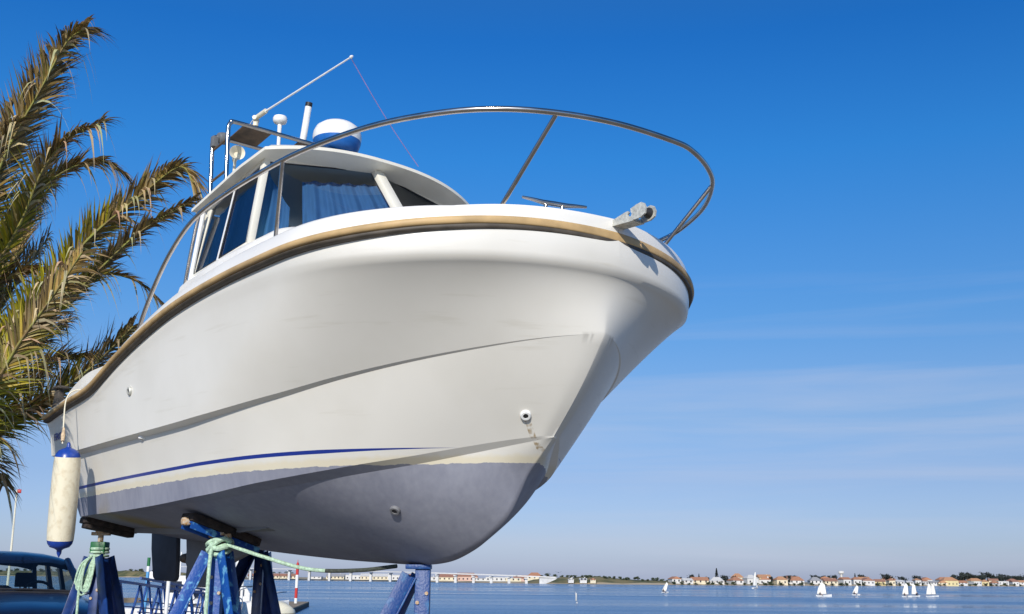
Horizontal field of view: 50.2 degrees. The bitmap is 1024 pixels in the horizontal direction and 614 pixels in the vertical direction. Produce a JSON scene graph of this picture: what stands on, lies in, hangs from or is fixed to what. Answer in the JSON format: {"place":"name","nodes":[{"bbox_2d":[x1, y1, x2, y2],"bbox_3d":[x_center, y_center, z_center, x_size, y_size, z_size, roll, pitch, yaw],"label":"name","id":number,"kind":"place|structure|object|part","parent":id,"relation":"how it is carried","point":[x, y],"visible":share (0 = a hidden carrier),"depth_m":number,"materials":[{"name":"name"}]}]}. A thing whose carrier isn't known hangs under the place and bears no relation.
{"place":"outdoors","nodes":[
{"label":"outdoors","id":0,"kind":"place"},
{"bbox_2d":[148,571,153,613],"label":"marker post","id":1,"kind":"object","parent":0,"point":[151,575],"visible":0.38,"depth_m":36.76,"materials":[{"name":"paint"}]},
{"bbox_2d":[0,576,1023,613],"bbox_3d":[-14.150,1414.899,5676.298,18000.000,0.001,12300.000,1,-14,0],"label":"water","id":2,"kind":"structure","parent":0,"point":[345,597],"depth_m":175.93,"materials":[{"name":"blue liquid"}]},
{"bbox_2d":[6,489,21,585],"bbox_3d":[-26.813,13.465,58.421,0.239,7.353,0.160,-5,-15,22],"label":"flagpole","id":3,"kind":"object","parent":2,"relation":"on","point":[11,548],"visible":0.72,"depth_m":58.67,"materials":[{"name":"white metal"}]},
{"bbox_2d":[124,598,148,602],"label":"walkway float","id":4,"kind":"object","parent":2,"relation":"on","point":[128,600],"visible":0.14,"depth_m":118.09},
{"bbox_2d":[144,558,150,613],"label":"marker post","id":5,"kind":"object","parent":2,"relation":"on","point":[147,571],"visible":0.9,"depth_m":38.77,"materials":[{"name":"green paint"}]},
{"bbox_2d":[164,581,170,613],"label":"marker post","id":6,"kind":"object","parent":2,"relation":"on","point":[166,607],"depth_m":32.79,"materials":[{"name":"white paint"}]},
{"bbox_2d":[125,552,252,613],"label":"moored boat","id":7,"kind":"object","parent":2,"relation":"on","point":[246,607],"visible":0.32,"depth_m":59.11,"materials":[{"name":"white paint"}]},
{"bbox_3d":[-18.435,15.207,59.364,1.275,0.595,0.020,-7,-16,28],"label":"side window","id":8,"kind":"part","parent":7,"relation":"part of","materials":[{"name":"black glass"}]},
{"bbox_2d":[197,587,243,613],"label":"moored boat","id":9,"kind":"object","parent":2,"relation":"on","point":[204,602],"visible":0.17,"depth_m":54.94,"materials":[{"name":"white paint"}]},
{"bbox_2d":[239,587,288,603],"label":"moored boat","id":10,"kind":"object","parent":2,"relation":"on","point":[247,596],"visible":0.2,"depth_m":76.86,"materials":[{"name":"white paint"}]},
{"bbox_2d":[236,561,243,601],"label":"white mast","id":11,"kind":"object","parent":10,"relation":"attached to","point":[241,593],"visible":0.12,"depth_m":67.63,"materials":[{"name":"paint"}]},
{"bbox_2d":[289,601,308,612],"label":"pontoon","id":12,"kind":"object","parent":2,"relation":"on","point":[298,606],"visible":0.2,"depth_m":98.88,"materials":[{"name":"concrete"}]},
{"bbox_2d":[279,601,295,613],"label":"cream buoy","id":13,"kind":"object","parent":12,"relation":"on","point":[285,608],"visible":0.24,"depth_m":69.81,"materials":[{"name":"plastic"}]},
{"bbox_2d":[294,562,298,602],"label":"piling","id":14,"kind":"object","parent":12,"relation":"on","point":[296,585],"visible":0.95,"depth_m":103.49,"materials":[{"name":"red paint"}]},
{"bbox_2d":[181,566,557,583],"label":"bridge","id":15,"kind":"structure","parent":2,"relation":"on","point":[544,579],"depth_m":718.91,"materials":[{"name":"white concrete"}]},
{"bbox_2d":[662,582,668,592],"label":"sailing dinghy","id":16,"kind":"object","parent":2,"relation":"on","point":[665,586],"visible":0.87,"depth_m":260.64,"materials":[{"name":"white fabric"}]},
{"bbox_2d":[752,572,757,588],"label":"sailing yacht","id":17,"kind":"object","parent":2,"relation":"on","point":[755,582],"visible":0.94,"depth_m":427.35,"materials":[{"name":"white fabric"}]},
{"bbox_2d":[816,582,831,596],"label":"sailing dinghy","id":18,"kind":"object","parent":2,"relation":"on","point":[822,588],"visible":0.93,"depth_m":220.09,"materials":[{"name":"white fabric"}]},
{"bbox_2d":[852,585,859,594],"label":"sailing dinghy","id":19,"kind":"object","parent":2,"relation":"on","point":[856,589],"visible":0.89,"depth_m":250.23,"materials":[{"name":"white fabric"}]},
{"bbox_2d":[902,583,911,596],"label":"sailing dinghy","id":20,"kind":"object","parent":2,"relation":"on","point":[905,590],"visible":0.93,"depth_m":228.00,"materials":[{"name":"white fabric"}]},
{"bbox_2d":[912,584,919,596],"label":"sailing dinghy","id":21,"kind":"object","parent":2,"relation":"on","point":[914,591],"visible":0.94,"depth_m":235.49,"materials":[{"name":"white fabric"}]},
{"bbox_2d":[926,584,933,596],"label":"sailing dinghy","id":22,"kind":"object","parent":2,"relation":"on","point":[928,589],"visible":0.87,"depth_m":231.96,"materials":[{"name":"white fabric"}]},
{"bbox_2d":[931,585,938,596],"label":"sailing dinghy","id":23,"kind":"object","parent":2,"relation":"on","point":[933,591],"visible":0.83,"depth_m":238.98,"materials":[{"name":"white fabric"}]},
{"bbox_2d":[0,570,1023,585],"bbox_3d":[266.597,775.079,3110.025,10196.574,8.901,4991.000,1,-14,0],"label":"shore","id":24,"kind":"structure","parent":0,"point":[558,580],"depth_m":741.56,"materials":[{"name":"green plant"}]},
{"bbox_2d":[274,573,295,578],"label":"house","id":25,"kind":"structure","parent":24,"relation":"on","point":[282,576],"depth_m":997.10,"materials":[{"name":"white paint"}]},
{"bbox_2d":[326,574,344,578],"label":"house","id":26,"kind":"structure","parent":24,"relation":"on","point":[337,576],"depth_m":936.11,"materials":[{"name":"white paint"}]},
{"bbox_2d":[345,575,359,579],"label":"house","id":27,"kind":"structure","parent":24,"relation":"on","point":[355,577],"depth_m":909.65,"materials":[{"name":"white paint"}]},
{"bbox_2d":[360,573,392,579],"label":"house","id":28,"kind":"structure","parent":24,"relation":"on","point":[364,576],"depth_m":883.40,"materials":[{"name":"white paint"}]},
{"bbox_2d":[388,575,399,579],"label":"house","id":29,"kind":"structure","parent":24,"relation":"on","point":[395,577],"depth_m":873.67,"materials":[{"name":"white paint"}]},
{"bbox_2d":[439,574,456,580],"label":"house","id":30,"kind":"structure","parent":24,"relation":"on","point":[446,577],"depth_m":820.60,"materials":[{"name":"beige paint"}]},
{"bbox_2d":[457,573,477,580],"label":"house","id":31,"kind":"structure","parent":24,"relation":"on","point":[460,577],"depth_m":826.44,"materials":[{"name":"paint"}]},
{"bbox_2d":[476,578,485,580],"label":"house","id":32,"kind":"structure","parent":24,"relation":"on","point":[480,579],"depth_m":798.68,"materials":[{"name":"white paint"}]},
{"bbox_2d":[486,577,506,580],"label":"house","id":33,"kind":"structure","parent":24,"relation":"on","point":[497,578],"depth_m":791.32,"materials":[{"name":"white paint"}]},
{"bbox_2d":[506,578,520,581],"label":"house","id":34,"kind":"structure","parent":24,"relation":"on","point":[515,579],"depth_m":782.61,"materials":[{"name":"beige paint"}]},
{"bbox_2d":[513,575,527,581],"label":"house","id":35,"kind":"structure","parent":24,"relation":"on","point":[522,579],"depth_m":803.47,"materials":[{"name":"paint"}]},
{"bbox_2d":[527,572,539,580],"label":"house","id":36,"kind":"structure","parent":24,"relation":"on","point":[533,574],"depth_m":798.32,"materials":[{"name":"ceramic"}]},
{"bbox_2d":[568,577,573,582],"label":"house","id":37,"kind":"structure","parent":24,"relation":"on","point":[571,580],"depth_m":690.28,"materials":[{"name":"white paint"}]},
{"bbox_2d":[579,577,586,582],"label":"house","id":38,"kind":"structure","parent":24,"relation":"on","point":[583,580],"depth_m":691.27,"materials":[{"name":"white paint"}]},
{"bbox_2d":[668,576,680,583],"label":"house","id":39,"kind":"structure","parent":24,"relation":"on","point":[676,579],"depth_m":715.28,"materials":[{"name":"paint"}]},
{"bbox_2d":[681,578,693,583],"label":"house","id":40,"kind":"structure","parent":24,"relation":"on","point":[688,580],"depth_m":719.39,"materials":[{"name":"white paint"}]},
{"bbox_2d":[690,577,708,583],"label":"house","id":41,"kind":"structure","parent":24,"relation":"on","point":[701,580],"depth_m":724.14,"materials":[{"name":"ceramic"}]},
{"bbox_2d":[709,577,723,584],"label":"house","id":42,"kind":"structure","parent":24,"relation":"on","point":[716,580],"depth_m":733.74,"materials":[{"name":"white paint"}]},
{"bbox_2d":[720,575,729,582],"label":"broadleaf tree","id":43,"kind":"object","parent":24,"relation":"on","point":[724,578],"visible":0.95,"depth_m":754.38,"materials":[{"name":"green plant"}]},
{"bbox_2d":[727,577,743,584],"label":"house","id":44,"kind":"structure","parent":24,"relation":"on","point":[737,580],"depth_m":745.29,"materials":[{"name":"paint"}]},
{"bbox_2d":[731,573,742,578],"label":"house","id":45,"kind":"structure","parent":24,"relation":"on","point":[739,575],"depth_m":786.82,"materials":[{"name":"orange tile"}]},
{"bbox_2d":[742,575,758,583],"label":"house","id":46,"kind":"structure","parent":24,"relation":"on","point":[747,579],"depth_m":754.74,"materials":[{"name":"white paint"}]},
{"bbox_2d":[756,574,770,578],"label":"house","id":47,"kind":"structure","parent":24,"relation":"on","point":[759,576],"depth_m":820.41,"materials":[{"name":"orange tile"}]},
{"bbox_2d":[759,576,770,584],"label":"house","id":48,"kind":"structure","parent":24,"relation":"on","point":[764,579],"depth_m":766.21,"materials":[{"name":"ceramic"}]},
{"bbox_2d":[773,576,787,584],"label":"house","id":49,"kind":"structure","parent":24,"relation":"on","point":[780,579],"depth_m":778.54,"materials":[{"name":"beige paint"}]},
{"bbox_2d":[788,576,804,584],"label":"house","id":50,"kind":"structure","parent":24,"relation":"on","point":[796,579],"depth_m":798.70,"materials":[{"name":"ceramic"}]},
{"bbox_2d":[807,577,822,584],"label":"house","id":51,"kind":"structure","parent":24,"relation":"on","point":[815,580],"depth_m":818.16,"materials":[{"name":"white paint"}]},
{"bbox_2d":[821,578,837,585],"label":"house","id":52,"kind":"structure","parent":24,"relation":"on","point":[828,581],"depth_m":834.92,"materials":[{"name":"white paint"}]},
{"bbox_2d":[838,577,851,584],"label":"house","id":53,"kind":"structure","parent":24,"relation":"on","point":[843,580],"depth_m":865.77,"materials":[{"name":"ceramic"}]},
{"bbox_2d":[862,578,874,585],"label":"house","id":54,"kind":"structure","parent":24,"relation":"on","point":[869,581],"depth_m":896.58,"materials":[{"name":"white paint"}]},
{"bbox_2d":[874,579,885,585],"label":"house","id":55,"kind":"structure","parent":24,"relation":"on","point":[881,581],"depth_m":920.51,"materials":[{"name":"orange tile"}]},
{"bbox_2d":[879,574,895,579],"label":"broadleaf tree","id":56,"kind":"object","parent":24,"relation":"on","point":[887,576],"visible":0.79,"depth_m":989.67,"materials":[{"name":"green plant"}]},
{"bbox_2d":[886,578,895,585],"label":"house","id":57,"kind":"structure","parent":24,"relation":"on","point":[892,580],"depth_m":940.03,"materials":[{"name":"ceramic"}]},
{"bbox_2d":[895,580,904,585],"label":"house","id":58,"kind":"structure","parent":24,"relation":"on","point":[900,582],"depth_m":956.93,"materials":[{"name":"white paint"}]},
{"bbox_2d":[921,579,928,584],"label":"house","id":59,"kind":"structure","parent":24,"relation":"on","point":[925,581],"depth_m":1016.40,"materials":[{"name":"ceramic"}]},
{"bbox_2d":[929,581,936,585],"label":"house","id":60,"kind":"structure","parent":24,"relation":"on","point":[934,583],"depth_m":1027.69,"materials":[{"name":"white paint"}]},
{"bbox_2d":[937,580,947,585],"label":"house","id":61,"kind":"structure","parent":24,"relation":"on","point":[942,582],"depth_m":1051.88,"materials":[{"name":"beige paint"}]},
{"bbox_2d":[939,577,958,585],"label":"house","id":62,"kind":"structure","parent":24,"relation":"on","point":[951,581],"depth_m":1053.77,"materials":[{"name":"beige paint"}]},
{"bbox_2d":[958,580,967,585],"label":"house","id":63,"kind":"structure","parent":24,"relation":"on","point":[964,583],"depth_m":1091.99,"materials":[{"name":"ceramic"}]},
{"bbox_2d":[960,572,967,580],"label":"broadleaf tree","id":64,"kind":"object","parent":24,"relation":"on","point":[963,575],"visible":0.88,"depth_m":1194.87,"materials":[{"name":"green plant"}]},
{"bbox_2d":[958,572,972,580],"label":"broadleaf tree","id":65,"kind":"object","parent":24,"relation":"on","point":[969,575],"visible":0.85,"depth_m":1203.16,"materials":[{"name":"green plant"}]},
{"bbox_2d":[966,578,981,583],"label":"house","id":66,"kind":"structure","parent":24,"relation":"on","point":[973,579],"depth_m":1186.46,"materials":[{"name":"orange tile"}]},
{"bbox_2d":[968,581,981,585],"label":"house","id":67,"kind":"structure","parent":24,"relation":"on","point":[978,582],"depth_m":1129.87,"materials":[{"name":"white paint"}]},
{"bbox_2d":[978,572,997,579],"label":"broadleaf tree","id":68,"kind":"object","parent":24,"relation":"on","point":[988,574],"visible":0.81,"depth_m":1256.74,"materials":[{"name":"green plant"}]},
{"bbox_2d":[989,581,999,585],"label":"house","id":69,"kind":"structure","parent":24,"relation":"on","point":[993,582],"depth_m":1178.53,"materials":[{"name":"tile"}]},
{"bbox_2d":[996,573,1007,580],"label":"broadleaf tree","id":70,"kind":"object","parent":24,"relation":"on","point":[1004,576],"visible":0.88,"depth_m":1296.60,"materials":[{"name":"green plant"}]},
{"bbox_2d":[996,581,1008,584],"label":"house","id":71,"kind":"structure","parent":24,"relation":"on","point":[1002,582],"depth_m":1203.95,"materials":[{"name":"white paint"}]},
{"bbox_2d":[1009,580,1018,585],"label":"house","id":72,"kind":"structure","parent":24,"relation":"on","point":[1012,582],"depth_m":1232.20,"materials":[{"name":"white paint"}]},
{"bbox_2d":[0,0,1023,581],"label":"sky","id":73,"kind":"structure","parent":0,"point":[840,387],"materials":[{"name":"blue"}]},
{"bbox_2d":[589,578,595,582],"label":"house","id":74,"kind":"structure","parent":0,"point":[592,580],"depth_m":690.17,"materials":[{"name":"ceramic"}]},
{"bbox_2d":[851,577,861,584],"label":"house","id":75,"kind":"structure","parent":0,"point":[854,580],"depth_m":883.56,"materials":[{"name":"paint"}]},
{"bbox_2d":[912,578,921,584],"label":"house","id":76,"kind":"structure","parent":0,"point":[915,580],"depth_m":1001.48,"materials":[{"name":"white paint"}]},
{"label":"quay","id":77,"kind":"structure","parent":0,"visible":0},
{"bbox_2d":[0,551,89,613],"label":"parked car","id":78,"kind":"object","parent":77,"relation":"on","point":[50,599],"visible":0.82,"depth_m":12.04,"materials":[{"name":"blue paint"}]},
{"bbox_2d":[62,517,136,613],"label":"boat stand","id":79,"kind":"object","parent":77,"relation":"on","point":[105,595],"visible":0.93,"depth_m":9.50,"materials":[{"name":"blue paint"}]},
{"bbox_2d":[74,547,109,613],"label":"coiled rope","id":80,"kind":"object","parent":79,"relation":"hanging from","point":[84,588],"visible":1,"depth_m":9.45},
{"bbox_2d":[0,14,207,530],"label":"palm tree","id":81,"kind":"object","parent":77,"relation":"on","point":[30,327],"visible":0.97,"depth_m":11.71,"materials":[{"name":"green plant"}]},
{"bbox_2d":[119,577,205,613],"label":"gangway","id":82,"kind":"object","parent":77,"relation":"on","point":[176,589],"visible":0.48,"depth_m":33.34,"materials":[{"name":"blue paint"}]},
{"bbox_2d":[169,513,261,613],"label":"boat stand","id":83,"kind":"object","parent":77,"relation":"on","point":[224,591],"visible":0.84,"depth_m":7.88,"materials":[{"name":"blue paint"}]},
{"bbox_2d":[204,537,397,613],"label":"mooring rope","id":84,"kind":"object","parent":83,"relation":"attached to","point":[212,543],"visible":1,"depth_m":7.80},
{"bbox_2d":[41,55,714,587],"bbox_3d":[-1.268,0.152,8.533,3.132,4.040,6.646,12,-18,-40],"label":"motor boat","id":85,"kind":"object","parent":83,"relation":"on","point":[339,345],"visible":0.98,"depth_m":6.72,"materials":[{"name":"paint"}]},
{"bbox_2d":[61,389,79,443],"bbox_3d":[-3.583,0.895,8.914,0.130,0.480,0.278,-6,-15,24],"label":"fender rope","id":86,"kind":"object","parent":85,"relation":"attached to","point":[63,435],"visible":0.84,"depth_m":8.84,"materials":[{"name":"white fabric"}]},
{"bbox_2d":[46,442,80,556],"bbox_3d":[-3.574,1.536,8.711,0.213,0.908,0.213,5,-6,-16],"label":"fender","id":87,"kind":"object","parent":86,"relation":"hanging from","point":[63,502],"visible":1,"depth_m":8.63,"materials":[{"name":"white plastic"}]},
{"bbox_3d":[-1.245,-0.615,8.696,1.960,0.949,1.696,12,-18,-40],"label":"window frame","id":88,"kind":"part","parent":85,"relation":"part of","materials":[{"name":"white plastic"}]},
{"bbox_2d":[222,550,280,613],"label":"boat stand","id":89,"kind":"object","parent":77,"relation":"on","point":[264,597],"visible":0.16,"depth_m":10.20,"materials":[{"name":"blue paint"}]},
{"bbox_2d":[380,564,431,613],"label":"boat stand","id":90,"kind":"object","parent":77,"relation":"on","point":[408,586],"visible":0.99,"depth_m":7.33,"materials":[{"name":"blue paint"}]}
]}

